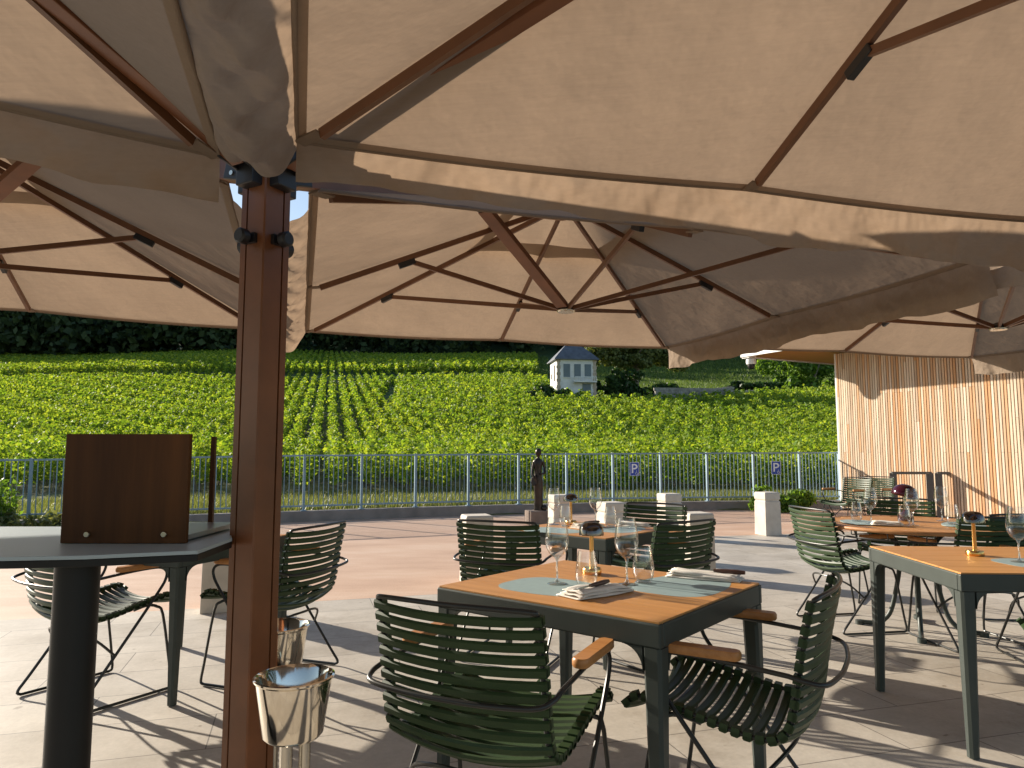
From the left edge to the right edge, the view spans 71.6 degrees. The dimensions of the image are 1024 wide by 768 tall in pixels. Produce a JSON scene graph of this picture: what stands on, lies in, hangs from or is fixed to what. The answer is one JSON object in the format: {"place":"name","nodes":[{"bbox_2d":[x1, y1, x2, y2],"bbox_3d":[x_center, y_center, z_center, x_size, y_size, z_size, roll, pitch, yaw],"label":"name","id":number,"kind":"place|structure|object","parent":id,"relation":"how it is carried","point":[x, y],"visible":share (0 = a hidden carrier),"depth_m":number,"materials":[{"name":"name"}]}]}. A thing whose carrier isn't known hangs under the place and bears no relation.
{"place":"outdoors","nodes":[
{"label":"outdoors","id":0,"kind":"place"},
{"bbox_2d":[229,183,308,220],"label":"sky","id":1,"kind":"structure","parent":0,"point":[299,206],"materials":[{"name":"blue"}]},
{"bbox_2d":[3,338,837,514],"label":"ground","id":2,"kind":"structure","parent":0,"point":[550,352],"depth_m":30.66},
{"bbox_2d":[0,348,538,375],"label":"vineyard","id":3,"kind":"object","parent":2,"relation":"on","point":[306,360],"visible":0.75,"depth_m":112.52,"materials":[{"name":"green plant"}]},
{"bbox_2d":[0,310,563,354],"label":"forest","id":4,"kind":"object","parent":2,"relation":"on","point":[22,332],"visible":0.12,"depth_m":142.21,"materials":[{"name":"green plant"}]},
{"bbox_2d":[299,380,390,384],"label":"stone wall","id":5,"kind":"structure","parent":2,"relation":"on","point":[329,381],"depth_m":91.85,"materials":[{"name":"grey stone"}]},
{"bbox_2d":[0,467,836,492],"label":"vine trunks","id":6,"kind":"object","parent":2,"relation":"on","point":[336,485],"visible":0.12,"depth_m":23.61,"materials":[{"name":"green plant"}]},
{"bbox_2d":[0,356,837,487],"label":"vineyard","id":7,"kind":"object","parent":2,"relation":"on","point":[42,414],"visible":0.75,"depth_m":46.84,"materials":[{"name":"green plant"}]},
{"bbox_2d":[521,383,580,398],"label":"bush","id":8,"kind":"object","parent":2,"relation":"on","point":[548,389],"visible":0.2,"depth_m":64.33,"materials":[{"name":"green plant"}]},
{"bbox_2d":[547,346,599,399],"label":"stone pavilion","id":9,"kind":"structure","parent":2,"relation":"on","point":[573,368],"depth_m":66.79,"materials":[{"name":"white paint"}]},
{"bbox_2d":[563,364,570,377],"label":"window","id":10,"kind":"structure","parent":9,"relation":"in","point":[566,367],"depth_m":66.59,"materials":[{"name":"grey glass"}]},
{"bbox_2d":[574,364,581,377],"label":"window","id":11,"kind":"structure","parent":9,"relation":"in","point":[577,367],"depth_m":66.75,"materials":[{"name":"grey glass"}]},
{"bbox_2d":[582,383,590,399],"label":"door","id":12,"kind":"structure","parent":9,"relation":"in","point":[586,386],"depth_m":66.73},
{"bbox_2d":[584,364,591,377],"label":"window","id":13,"kind":"structure","parent":9,"relation":"in","point":[587,366],"depth_m":66.88,"materials":[{"name":"grey glass"}]},
{"bbox_2d":[596,367,648,398],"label":"dark hedge","id":14,"kind":"object","parent":2,"relation":"on","point":[618,381],"visible":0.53,"depth_m":69.39,"materials":[{"name":"green plant"}]},
{"bbox_2d":[584,347,691,385],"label":"spreading tree","id":15,"kind":"object","parent":2,"relation":"on","point":[634,358],"visible":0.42,"depth_m":70.97,"materials":[{"name":"green plant"}]},
{"bbox_2d":[644,382,683,396],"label":"shaded thicket","id":16,"kind":"object","parent":2,"relation":"on","point":[665,385],"visible":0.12,"depth_m":70.57,"materials":[{"name":"green plant"}]},
{"bbox_2d":[512,366,834,401],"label":"meadow grass","id":17,"kind":"structure","parent":2,"relation":"on","point":[712,382],"depth_m":102.00,"materials":[{"name":"green plant"}]},
{"bbox_2d":[538,355,834,380],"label":"meadow grass","id":18,"kind":"structure","parent":2,"relation":"on","point":[723,368],"depth_m":126.21,"materials":[{"name":"green plant"}]},
{"bbox_2d":[653,386,733,399],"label":"retaining wall","id":19,"kind":"structure","parent":2,"relation":"on","point":[677,391],"depth_m":67.03,"materials":[{"name":"stone"}]},
{"bbox_2d":[720,380,788,391],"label":"bank bush","id":20,"kind":"object","parent":2,"relation":"on","point":[739,385],"visible":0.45,"depth_m":79.30,"materials":[{"name":"green plant"}]},
{"bbox_2d":[755,359,834,390],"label":"tall bush","id":21,"kind":"object","parent":2,"relation":"on","point":[795,372],"visible":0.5,"depth_m":85.81,"materials":[{"name":"green plant"}]},
{"bbox_2d":[5,482,838,519],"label":"verge grass","id":22,"kind":"structure","parent":0,"point":[654,491],"depth_m":16.44,"materials":[{"name":"green plant"}]},
{"bbox_2d":[0,509,888,619],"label":"pavement","id":23,"kind":"structure","parent":0,"point":[412,556],"depth_m":8.27,"materials":[{"name":"beige stone"}]},
{"bbox_2d":[0,475,23,526],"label":"reddish shrub","id":24,"kind":"object","parent":23,"relation":"on","point":[9,504],"visible":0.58,"depth_m":10.21,"materials":[{"name":"green plant"}]},
{"bbox_2d":[0,510,61,526],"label":"grassy shrub","id":25,"kind":"object","parent":23,"relation":"on","point":[53,519],"visible":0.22,"depth_m":9.62,"materials":[{"name":"green plant"}]},
{"bbox_2d":[20,500,839,526],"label":"kerb wall","id":26,"kind":"structure","parent":23,"relation":"on","point":[355,514],"depth_m":13.71,"materials":[{"name":"grey concrete"}]},
{"bbox_2d":[0,452,839,516],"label":"metal fence","id":27,"kind":"object","parent":26,"relation":"on","point":[303,505],"visible":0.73,"depth_m":14.26,"materials":[{"name":"grey metal"}]},
{"bbox_2d":[630,462,638,475],"bbox_3d":[2.599,1.804,15.065,0.200,0.285,0.019,-1,-6,8],"label":"parking sign","id":28,"kind":"object","parent":27,"relation":"attached to","point":[634,468],"visible":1,"depth_m":15.06,"materials":[{"name":"blue metal"}]},
{"bbox_2d":[771,461,780,473],"bbox_3d":[5.759,1.828,15.479,0.200,0.285,0.019,-1,-6,14],"label":"parking sign","id":29,"kind":"object","parent":27,"relation":"attached to","point":[775,467],"visible":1,"depth_m":15.48,"materials":[{"name":"blue metal"}]},
{"bbox_2d":[460,513,493,580],"bbox_3d":[-0.340,1.582,6.831,0.276,0.640,0.276,2,-6,-16],"label":"stone bollard","id":30,"kind":"object","parent":23,"relation":"on","point":[484,516],"visible":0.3,"depth_m":6.73,"materials":[{"name":"beige stone"}]},
{"bbox_2d":[525,448,547,524],"bbox_3d":[0.460,1.774,12.337,0.400,1.312,0.340,2,-6,-18],"label":"bronze statue","id":31,"kind":"object","parent":23,"relation":"on","point":[538,514],"visible":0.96,"depth_m":12.27,"materials":[{"name":"metal"}]},
{"bbox_2d":[548,494,569,523],"bbox_3d":[0.680,1.891,10.066,0.276,0.640,0.276,2,-6,-16],"label":"stone bollard","id":32,"kind":"object","parent":23,"relation":"on","point":[555,501],"visible":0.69,"depth_m":9.96,"materials":[{"name":"beige stone"}]},
{"bbox_2d":[596,501,626,556],"bbox_3d":[1.200,1.750,8.593,0.276,0.640,0.276,2,-6,-18],"label":"stone bollard","id":33,"kind":"object","parent":23,"relation":"on","point":[610,513],"visible":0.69,"depth_m":8.50,"materials":[{"name":"beige stone"}]},
{"bbox_2d":[747,484,816,512],"bbox_3d":[5.689,2.437,14.882,1.499,0.690,0.689,0,-5,0],"label":"green bush","id":34,"kind":"object","parent":23,"relation":"on","point":[802,497],"visible":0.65,"depth_m":14.74,"materials":[{"name":"green plant"}]},
{"bbox_2d":[740,350,1023,520],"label":"timber building","id":35,"kind":"structure","parent":23,"relation":"on","point":[960,420],"depth_m":13.64,"materials":[{"name":"brown wood"}]},
{"bbox_2d":[746,358,755,368],"bbox_3d":[5.505,-0.458,16.341,0.230,0.245,0.230,0,-5,0],"label":"dome camera","id":36,"kind":"object","parent":35,"relation":"attached to","point":[750,362],"visible":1,"depth_m":16.26,"materials":[{"name":"white paint"}]},
{"bbox_2d":[890,472,934,513],"bbox_3d":[7.550,2.093,13.387,0.792,0.875,0.097,0,-5,4],"label":"portal barrier","id":37,"kind":"object","parent":23,"relation":"on","point":[930,484],"visible":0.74,"depth_m":13.37,"materials":[{"name":"grey metal"}]},
{"bbox_2d":[935,472,950,517],"bbox_3d":[8.320,2.082,13.262,0.738,0.875,0.089,-1,-6,9],"label":"portal barrier","id":38,"kind":"object","parent":23,"relation":"on","point":[939,493],"visible":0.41,"depth_m":13.29,"materials":[{"name":"grey metal"}]},
{"bbox_2d":[0,531,1023,767],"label":"terrace","id":39,"kind":"structure","parent":0,"point":[911,715],"depth_m":3.75,"materials":[{"name":"stone"}]},
{"bbox_2d":[11,564,168,711],"bbox_3d":[-2.177,1.179,3.704,0.622,0.847,0.634,-3,-6,31],"label":"slatted armchair","id":40,"kind":"object","parent":39,"relation":"on","point":[124,600],"visible":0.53,"depth_m":3.64,"materials":[{"name":"green plastic"}]},
{"bbox_2d":[0,527,231,767],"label":"host counter","id":41,"kind":"object","parent":39,"relation":"on","point":[68,725],"visible":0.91,"depth_m":1.77,"materials":[{"name":"metal"}]},
{"bbox_2d":[60,434,229,542],"bbox_3d":[-1.063,0.305,2.151,0.343,0.299,0.422,0,-5,0],"label":"menu display box","id":42,"kind":"object","parent":41,"relation":"on","point":[126,488],"visible":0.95,"depth_m":1.95,"materials":[{"name":"brown wood"}]},
{"bbox_2d":[200,561,227,613],"bbox_3d":[-2.310,1.471,5.666,0.276,0.640,0.276,2,-6,-16],"label":"stone bollard","id":43,"kind":"object","parent":39,"relation":"on","point":[208,582],"visible":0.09,"depth_m":5.51,"materials":[{"name":"beige stone"}]},
{"bbox_2d":[143,534,288,705],"bbox_3d":[-1.905,1.263,4.058,0.850,0.741,0.850,-2,-6,21],"label":"terrace table","id":44,"kind":"object","parent":39,"relation":"on","point":[177,573],"visible":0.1,"depth_m":3.54,"materials":[{"name":"grey metal"}]},
{"bbox_2d":[199,521,347,687],"bbox_3d":[-1.318,1.208,4.009,0.634,0.847,0.622,-2,-6,20],"label":"slatted armchair","id":45,"kind":"object","parent":39,"relation":"on","point":[289,598],"visible":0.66,"depth_m":3.87,"materials":[{"name":"green plastic"}]},
{"bbox_2d":[273,618,309,767],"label":"wine cooler","id":46,"kind":"object","parent":39,"relation":"on","point":[291,636],"visible":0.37,"depth_m":2.37,"materials":[{"name":"metal"}]},
{"bbox_2d":[252,663,334,767],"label":"wine cooler","id":47,"kind":"object","parent":39,"relation":"on","point":[292,702],"visible":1,"depth_m":1.82,"materials":[{"name":"metal"}]},
{"bbox_2d":[366,594,613,767],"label":"slatted armchair","id":48,"kind":"object","parent":39,"relation":"on","point":[522,724],"visible":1,"depth_m":1.91,"materials":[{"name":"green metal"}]},
{"bbox_2d":[453,519,567,665],"bbox_3d":[0.005,1.244,4.389,0.622,0.847,0.634,-2,-6,22],"label":"slatted armchair","id":49,"kind":"object","parent":39,"relation":"on","point":[492,566],"visible":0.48,"depth_m":4.17,"materials":[{"name":"green plastic"}]},
{"bbox_2d":[0,0,1023,767],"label":"quad cantilever umbrella","id":50,"kind":"object","parent":39,"relation":"on","point":[686,182],"visible":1,"depth_m":2.20,"materials":[{"name":"beige fabric"}]},
{"bbox_2d":[505,521,668,669],"bbox_3d":[0.490,1.316,4.616,0.800,0.741,0.720,-5,-7,42],"label":"terrace table","id":51,"kind":"object","parent":39,"relation":"on","point":[605,547],"visible":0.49,"depth_m":4.32,"materials":[{"name":"grey metal"}]},
{"bbox_2d":[523,527,578,532],"bbox_3d":[0.269,0.938,4.543,0.400,0.004,0.283,-5,-7,42],"label":"placemat","id":52,"kind":"object","parent":51,"relation":"on","point":[553,530],"visible":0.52,"depth_m":4.53,"materials":[{"name":"grey fabric"}]},
{"bbox_2d":[564,493,577,524],"bbox_3d":[0.410,0.868,4.940,0.102,0.212,0.102,-3,-6,33],"label":"table lamp","id":53,"kind":"object","parent":51,"relation":"on","point":[570,497],"visible":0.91,"depth_m":4.91,"materials":[{"name":"gold metal"}]},
{"bbox_2d":[571,523,605,528],"bbox_3d":[0.505,0.939,4.732,0.220,0.030,0.114,3,-6,-30],"label":"napkin","id":54,"kind":"object","parent":51,"relation":"on","point":[577,525],"visible":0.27,"depth_m":4.68,"materials":[{"name":"white fabric"}]},
{"bbox_2d":[603,526,645,532],"bbox_3d":[0.708,0.943,4.600,0.283,0.004,0.400,-5,-7,40],"label":"placemat","id":55,"kind":"object","parent":51,"relation":"on","point":[624,529],"visible":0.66,"depth_m":4.59,"materials":[{"name":"grey fabric"}]},
{"bbox_2d":[615,521,650,526],"bbox_3d":[0.820,0.947,4.812,0.220,0.029,0.115,-3,-6,30],"label":"napkin","id":56,"kind":"object","parent":51,"relation":"on","point":[630,524],"visible":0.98,"depth_m":4.78,"materials":[{"name":"white fabric"}]},
{"bbox_2d":[437,560,766,767],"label":"terrace table","id":57,"kind":"object","parent":39,"relation":"on","point":[648,628],"visible":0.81,"depth_m":2.39,"materials":[{"name":"brown wood"}]},
{"bbox_2d":[499,577,590,596],"bbox_3d":[0.176,0.756,2.632,0.450,0.004,0.313,-4,-7,38],"label":"placemat","id":58,"kind":"object","parent":57,"relation":"on","point":[537,585],"visible":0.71,"depth_m":2.67,"materials":[{"name":"fabric"}]},
{"bbox_2d":[545,517,568,585],"bbox_3d":[0.172,0.637,2.715,0.092,0.250,0.092,0,-5,0],"label":"wine glass","id":59,"kind":"object","parent":58,"relation":"on","point":[548,583],"visible":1,"depth_m":2.71,"materials":[{"name":"clear glass"}]},
{"bbox_2d":[556,583,633,600],"bbox_3d":[0.300,0.726,2.517,0.270,0.030,0.134,4,-7,-38],"label":"napkin","id":60,"kind":"object","parent":58,"relation":"on","point":[608,589],"visible":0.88,"depth_m":2.47,"materials":[{"name":"white fabric"}]},
{"bbox_2d":[573,579,609,589],"bbox_3d":[0.282,0.707,2.495,0.019,0.019,0.210,-5,-7,40],"label":"table knife","id":61,"kind":"object","parent":60,"relation":"on","point":[600,582],"visible":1,"depth_m":2.51,"materials":[{"name":"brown wood"}]},
{"bbox_2d":[579,522,603,575],"bbox_3d":[0.329,0.677,2.934,0.102,0.212,0.102,0,-5,0],"label":"table lamp","id":62,"kind":"object","parent":57,"relation":"on","point":[591,530],"visible":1,"depth_m":2.91,"materials":[{"name":"gold metal"}]},
{"bbox_2d":[633,546,653,583],"bbox_3d":[0.505,0.694,2.731,0.082,0.135,0.082,1,-5,-6],"label":"water glass","id":63,"kind":"object","parent":57,"relation":"on","point":[643,579],"visible":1,"depth_m":2.72,"materials":[{"name":"clear glass"}]},
{"bbox_2d":[628,576,730,596],"bbox_3d":[0.654,0.762,2.696,0.333,0.004,0.470,-4,-7,38],"label":"placemat","id":64,"kind":"object","parent":57,"relation":"on","point":[672,586],"visible":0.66,"depth_m":2.63,"materials":[{"name":"grey fabric"}]},
{"bbox_2d":[614,518,638,585],"bbox_3d":[0.436,0.635,2.702,0.092,0.250,0.092,0,-5,-3],"label":"wine glass","id":65,"kind":"object","parent":64,"relation":"on","point":[624,558],"visible":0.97,"depth_m":2.69,"materials":[{"name":"clear glass"}]},
{"bbox_2d":[665,567,744,582],"bbox_3d":[0.765,0.756,2.826,0.290,0.030,0.125,-3,-6,28],"label":"napkin","id":66,"kind":"object","parent":64,"relation":"on","point":[693,574],"visible":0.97,"depth_m":2.79,"materials":[{"name":"white fabric"}]},
{"bbox_2d":[691,568,744,574],"bbox_3d":[0.811,0.736,2.800,0.210,0.019,0.019,-3,-6,28],"label":"table knife","id":67,"kind":"object","parent":66,"relation":"on","point":[732,571],"visible":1,"depth_m":2.78,"materials":[{"name":"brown wood"}]},
{"bbox_2d":[594,502,689,567],"bbox_3d":[0.978,1.334,5.328,0.622,0.847,0.634,-4,-7,35],"label":"slatted armchair","id":68,"kind":"object","parent":39,"relation":"on","point":[618,560],"visible":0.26,"depth_m":5.55,"materials":[{"name":"green plastic"}]},
{"bbox_2d":[592,518,719,671],"bbox_3d":[0.878,1.241,4.351,0.622,0.847,0.634,4,-7,-36],"label":"slatted armchair","id":69,"kind":"object","parent":39,"relation":"on","point":[689,547],"visible":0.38,"depth_m":4.12,"materials":[{"name":"green plastic"}]},
{"bbox_2d":[657,493,681,537],"bbox_3d":[2.300,1.919,10.365,0.276,0.640,0.276,2,-6,-16],"label":"stone bollard","id":70,"kind":"object","parent":39,"relation":"on","point":[669,498],"visible":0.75,"depth_m":10.27,"materials":[{"name":"beige stone"}]},
{"bbox_2d":[677,511,715,569],"bbox_3d":[1.840,1.607,7.099,0.276,0.640,0.276,1,-6,-15],"label":"stone bollard","id":71,"kind":"object","parent":39,"relation":"on","point":[694,515],"visible":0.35,"depth_m":6.99,"materials":[{"name":"beige stone"}]},
{"bbox_2d":[621,571,850,767],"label":"slatted armchair","id":72,"kind":"object","parent":39,"relation":"on","point":[812,684],"visible":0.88,"depth_m":2.15,"materials":[{"name":"green plastic"}]},
{"bbox_2d":[754,491,781,535],"bbox_3d":[3.860,1.953,10.723,0.276,0.640,0.276,2,-6,-17],"label":"stone bollard","id":73,"kind":"object","parent":39,"relation":"on","point":[767,513],"visible":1,"depth_m":10.61,"materials":[{"name":"beige stone"}]},
{"bbox_2d":[819,477,873,534],"bbox_3d":[5.232,1.882,11.077,0.634,0.847,0.622,3,-6,-25],"label":"slatted armchair","id":74,"kind":"object","parent":39,"relation":"on","point":[855,485],"visible":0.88,"depth_m":11.17,"materials":[{"name":"green plastic"}]},
{"bbox_2d":[787,505,907,634],"bbox_3d":[2.417,1.319,5.176,0.634,0.847,0.622,1,-6,-10],"label":"slatted armchair","id":75,"kind":"object","parent":39,"relation":"on","point":[840,560],"visible":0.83,"depth_m":5.07,"materials":[{"name":"green plastic"}]},
{"bbox_2d":[845,476,894,515],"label":"slatted armchair","id":76,"kind":"object","parent":39,"relation":"on","point":[877,483],"visible":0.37,"depth_m":11.50,"materials":[{"name":"green plastic"}]},
{"bbox_2d":[766,266,1023,374],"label":"cantilever umbrella","id":77,"kind":"object","parent":39,"relation":"on","point":[986,336],"visible":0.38,"depth_m":6.18,"materials":[{"name":"beige fabric"}]},
{"bbox_2d":[855,497,942,612],"bbox_3d":[3.228,1.391,5.926,0.622,0.847,0.634,-4,-7,35],"label":"slatted armchair","id":78,"kind":"object","parent":39,"relation":"on","point":[911,506],"visible":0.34,"depth_m":6.14,"materials":[{"name":"green plastic"}]},
{"bbox_2d":[820,515,1012,643],"bbox_3d":[2.860,1.357,5.014,1.228,0.742,1.228,0,-5,0],"label":"round table","id":79,"kind":"object","parent":39,"relation":"on","point":[929,526],"visible":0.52,"depth_m":4.87,"materials":[{"name":"brown wood"}]},
{"bbox_2d":[840,519,871,524],"bbox_3d":[2.500,0.989,5.080,0.262,0.004,0.380,0,-5,0],"label":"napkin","id":80,"kind":"object","parent":79,"relation":"on","point":[857,522],"visible":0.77,"depth_m":5.07,"materials":[{"name":"white fabric"}]},
{"bbox_2d":[870,520,904,525],"bbox_3d":[2.580,0.953,4.881,0.200,0.030,0.105,-2,-6,20],"label":"napkin","id":81,"kind":"object","parent":79,"relation":"on","point":[884,522],"visible":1,"depth_m":4.86,"materials":[{"name":"white fabric"}]},
{"bbox_2d":[891,484,917,520],"bbox_3d":[2.900,0.870,5.241,0.176,0.265,0.180,0,-5,0],"label":"mushroom lamp","id":82,"kind":"object","parent":79,"relation":"on","point":[909,492],"visible":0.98,"depth_m":5.20,"materials":[{"name":"metal"}]},
{"bbox_2d":[904,490,919,525],"bbox_3d":[2.740,0.842,4.862,0.092,0.250,0.092,3,-6,-26],"label":"wine glass","id":83,"kind":"object","parent":79,"relation":"on","point":[914,510],"visible":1,"depth_m":4.85,"materials":[{"name":"clear glass"}]},
{"bbox_2d":[941,522,985,526],"bbox_3d":[3.126,0.974,4.920,0.262,0.004,0.380,-3,-6,30],"label":"placemat","id":84,"kind":"object","parent":79,"relation":"on","point":[946,524],"visible":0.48,"depth_m":4.91,"materials":[{"name":"grey fabric"}]},
{"bbox_2d":[869,546,1023,759],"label":"terrace table","id":85,"kind":"object","parent":39,"relation":"on","point":[969,582],"visible":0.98,"depth_m":3.09,"materials":[{"name":"brown wood"}]},
{"bbox_2d":[961,511,985,556],"bbox_3d":[2.245,0.726,3.452,0.102,0.212,0.102,2,-6,-24],"label":"table lamp","id":86,"kind":"object","parent":85,"relation":"on","point":[972,517],"visible":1,"depth_m":3.43,"materials":[{"name":"gold metal"}]},
{"bbox_2d":[991,558,1023,566],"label":"placemat","id":87,"kind":"object","parent":85,"relation":"on","point":[1009,562],"visible":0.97,"depth_m":3.25,"materials":[{"name":"grey fabric"}]},
{"bbox_2d":[907,516,1023,652],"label":"slatted armchair","id":88,"kind":"object","parent":39,"relation":"on","point":[959,532],"visible":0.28,"depth_m":4.43,"materials":[{"name":"metal"}]},
{"bbox_2d":[982,594,1015,620],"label":"slatted armchair","id":89,"kind":"object","parent":39,"relation":"on","point":[996,619],"visible":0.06,"depth_m":5.24,"materials":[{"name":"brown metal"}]},
{"bbox_2d":[988,513,1023,663],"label":"slatted armchair","id":90,"kind":"object","parent":39,"relation":"on","point":[1013,602],"visible":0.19,"depth_m":4.46,"materials":[{"name":"green plastic"}]},
{"bbox_2d":[1016,614,1023,629],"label":"slatted armchair","id":91,"kind":"object","parent":39,"relation":"on","point":[1020,620],"visible":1,"depth_m":3.28,"materials":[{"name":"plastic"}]}
]}

